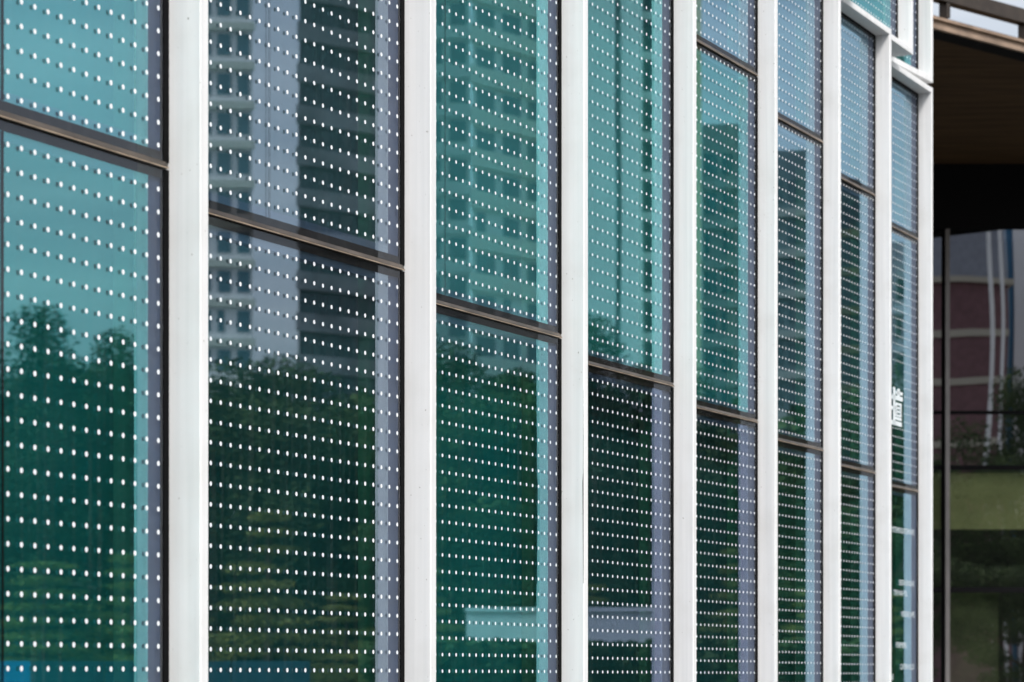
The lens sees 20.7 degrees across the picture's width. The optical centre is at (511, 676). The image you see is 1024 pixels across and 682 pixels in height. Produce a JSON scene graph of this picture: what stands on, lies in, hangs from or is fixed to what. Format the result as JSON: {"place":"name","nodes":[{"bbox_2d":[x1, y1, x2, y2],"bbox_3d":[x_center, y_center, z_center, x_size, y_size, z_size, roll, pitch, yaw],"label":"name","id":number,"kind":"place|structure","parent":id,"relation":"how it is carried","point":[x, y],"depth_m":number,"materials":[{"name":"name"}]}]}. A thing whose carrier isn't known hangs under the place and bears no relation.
{"place":"outdoors","nodes":[
{"label":"outdoors","id":0,"kind":"place"},
{"bbox_2d":[0,0,932,681],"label":"glass building","id":1,"kind":"structure","parent":0,"point":[466,340],"depth_m":8.63,"materials":[{"name":"white metal"},{"name":"teal glass"},{"name":"blue glass"}]},
{"bbox_2d":[0,119,168,681],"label":"window","id":2,"kind":"structure","parent":1,"relation":"in","point":[84,229],"depth_m":5.91,"materials":[{"name":"teal glass"}]},
{"bbox_2d":[0,0,168,162],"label":"window","id":3,"kind":"structure","parent":1,"relation":"in","point":[98,70],"depth_m":5.93,"materials":[{"name":"teal glass"}]},
{"bbox_2d":[208,215,404,681],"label":"window","id":4,"kind":"structure","parent":1,"relation":"in","point":[306,342],"depth_m":7.24,"materials":[{"name":"green glass"}]},
{"bbox_2d":[208,0,404,265],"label":"window","id":5,"kind":"structure","parent":1,"relation":"in","point":[306,98],"depth_m":7.27,"materials":[{"name":"grey glass"}]},
{"bbox_2d":[436,305,561,681],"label":"window","id":6,"kind":"structure","parent":1,"relation":"in","point":[499,385],"depth_m":8.84,"materials":[{"name":"green glass"}]},
{"bbox_2d":[436,0,561,333],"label":"window","id":7,"kind":"structure","parent":1,"relation":"in","point":[499,62],"depth_m":8.86,"materials":[{"name":"teal glass"}]},
{"bbox_2d":[588,366,673,681],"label":"window","id":8,"kind":"structure","parent":1,"relation":"in","point":[631,419],"depth_m":10.42,"materials":[{"name":"green glass"}]},
{"bbox_2d":[588,0,673,382],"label":"window","id":9,"kind":"structure","parent":1,"relation":"in","point":[631,42],"depth_m":10.44,"materials":[{"name":"teal glass"}]},
{"bbox_2d":[696,409,757,681],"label":"window","id":10,"kind":"structure","parent":1,"relation":"in","point":[726,447],"depth_m":11.96,"materials":[{"name":"green glass"}]},
{"bbox_2d":[696,43,757,419],"bbox_3d":[0.685,-1.841,11.392,0.127,1.474,1.515,0,0,25],"label":"window","id":11,"kind":"structure","parent":1,"relation":"in","point":[726,106],"depth_m":11.96,"materials":[{"name":"teal glass"}]},
{"bbox_2d":[696,0,757,73],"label":"window","id":12,"kind":"structure","parent":1,"relation":"in","point":[730,27],"depth_m":11.96,"materials":[{"name":"blue glass"}]},
{"bbox_2d":[778,441,822,681],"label":"window","id":13,"kind":"structure","parent":1,"relation":"in","point":[800,469],"depth_m":13.48,"materials":[{"name":"green glass"}]},
{"bbox_2d":[778,120,822,447],"bbox_3d":[1.134,-1.841,12.899,0.127,1.474,1.515,0,0,25],"label":"window","id":14,"kind":"structure","parent":1,"relation":"in","point":[800,164],"depth_m":13.48,"materials":[{"name":"blue glass"}]},
{"bbox_2d":[778,0,822,139],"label":"window","id":15,"kind":"structure","parent":1,"relation":"in","point":[800,22],"depth_m":13.49,"materials":[{"name":"blue glass"}]},
{"bbox_2d":[841,467,875,681],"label":"window","id":16,"kind":"structure","parent":1,"relation":"in","point":[858,488],"depth_m":15.00,"materials":[{"name":"green glass"}]},
{"bbox_2d":[841,180,875,470],"bbox_3d":[1.583,-1.841,14.406,0.127,1.474,1.515,0,0,25],"label":"window","id":17,"kind":"structure","parent":1,"relation":"in","point":[858,210],"depth_m":15.00,"materials":[{"name":"blue glass"}]},
{"bbox_2d":[841,14,875,193],"bbox_3d":[1.583,-3.020,14.406,0.127,0.853,1.515,0,0,25],"label":"window","id":18,"kind":"structure","parent":1,"relation":"in","point":[858,49],"depth_m":15.00,"materials":[{"name":"blue glass"}]},
{"bbox_2d":[851,0,897,37],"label":"window","id":19,"kind":"structure","parent":1,"relation":"in","point":[885,11],"depth_m":15.75,"materials":[{"name":"teal glass"}]},
{"bbox_2d":[891,487,917,681],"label":"window","id":20,"kind":"structure","parent":1,"relation":"in","point":[904,503],"depth_m":16.51,"materials":[{"name":"green glass"}]},
{"bbox_2d":[891,228,917,488],"bbox_3d":[2.032,-1.841,15.913,0.127,1.474,1.515,0,0,25],"label":"window","id":21,"kind":"structure","parent":1,"relation":"in","point":[904,249],"depth_m":16.51,"materials":[{"name":"teal glass"}]},
{"bbox_2d":[891,78,917,236],"bbox_3d":[2.032,-3.020,15.913,0.127,0.853,1.515,0,0,25],"label":"window","id":22,"kind":"structure","parent":1,"relation":"in","point":[904,102],"depth_m":16.51,"materials":[{"name":"blue glass"}]},
{"bbox_2d":[895,0,917,68],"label":"window","id":23,"kind":"structure","parent":1,"relation":"in","point":[912,60],"depth_m":16.54,"materials":[{"name":"teal glass"}]},
{"bbox_2d":[927,0,1023,681],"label":"entrance building","id":24,"kind":"structure","parent":0,"point":[977,85],"depth_m":30.12,"materials":[{"name":"brown glass"}]},
{"bbox_2d":[933,0,1023,37],"label":"sky","id":25,"kind":"structure","parent":0,"point":[958,15],"materials":[{"name":"white"}]}
]}

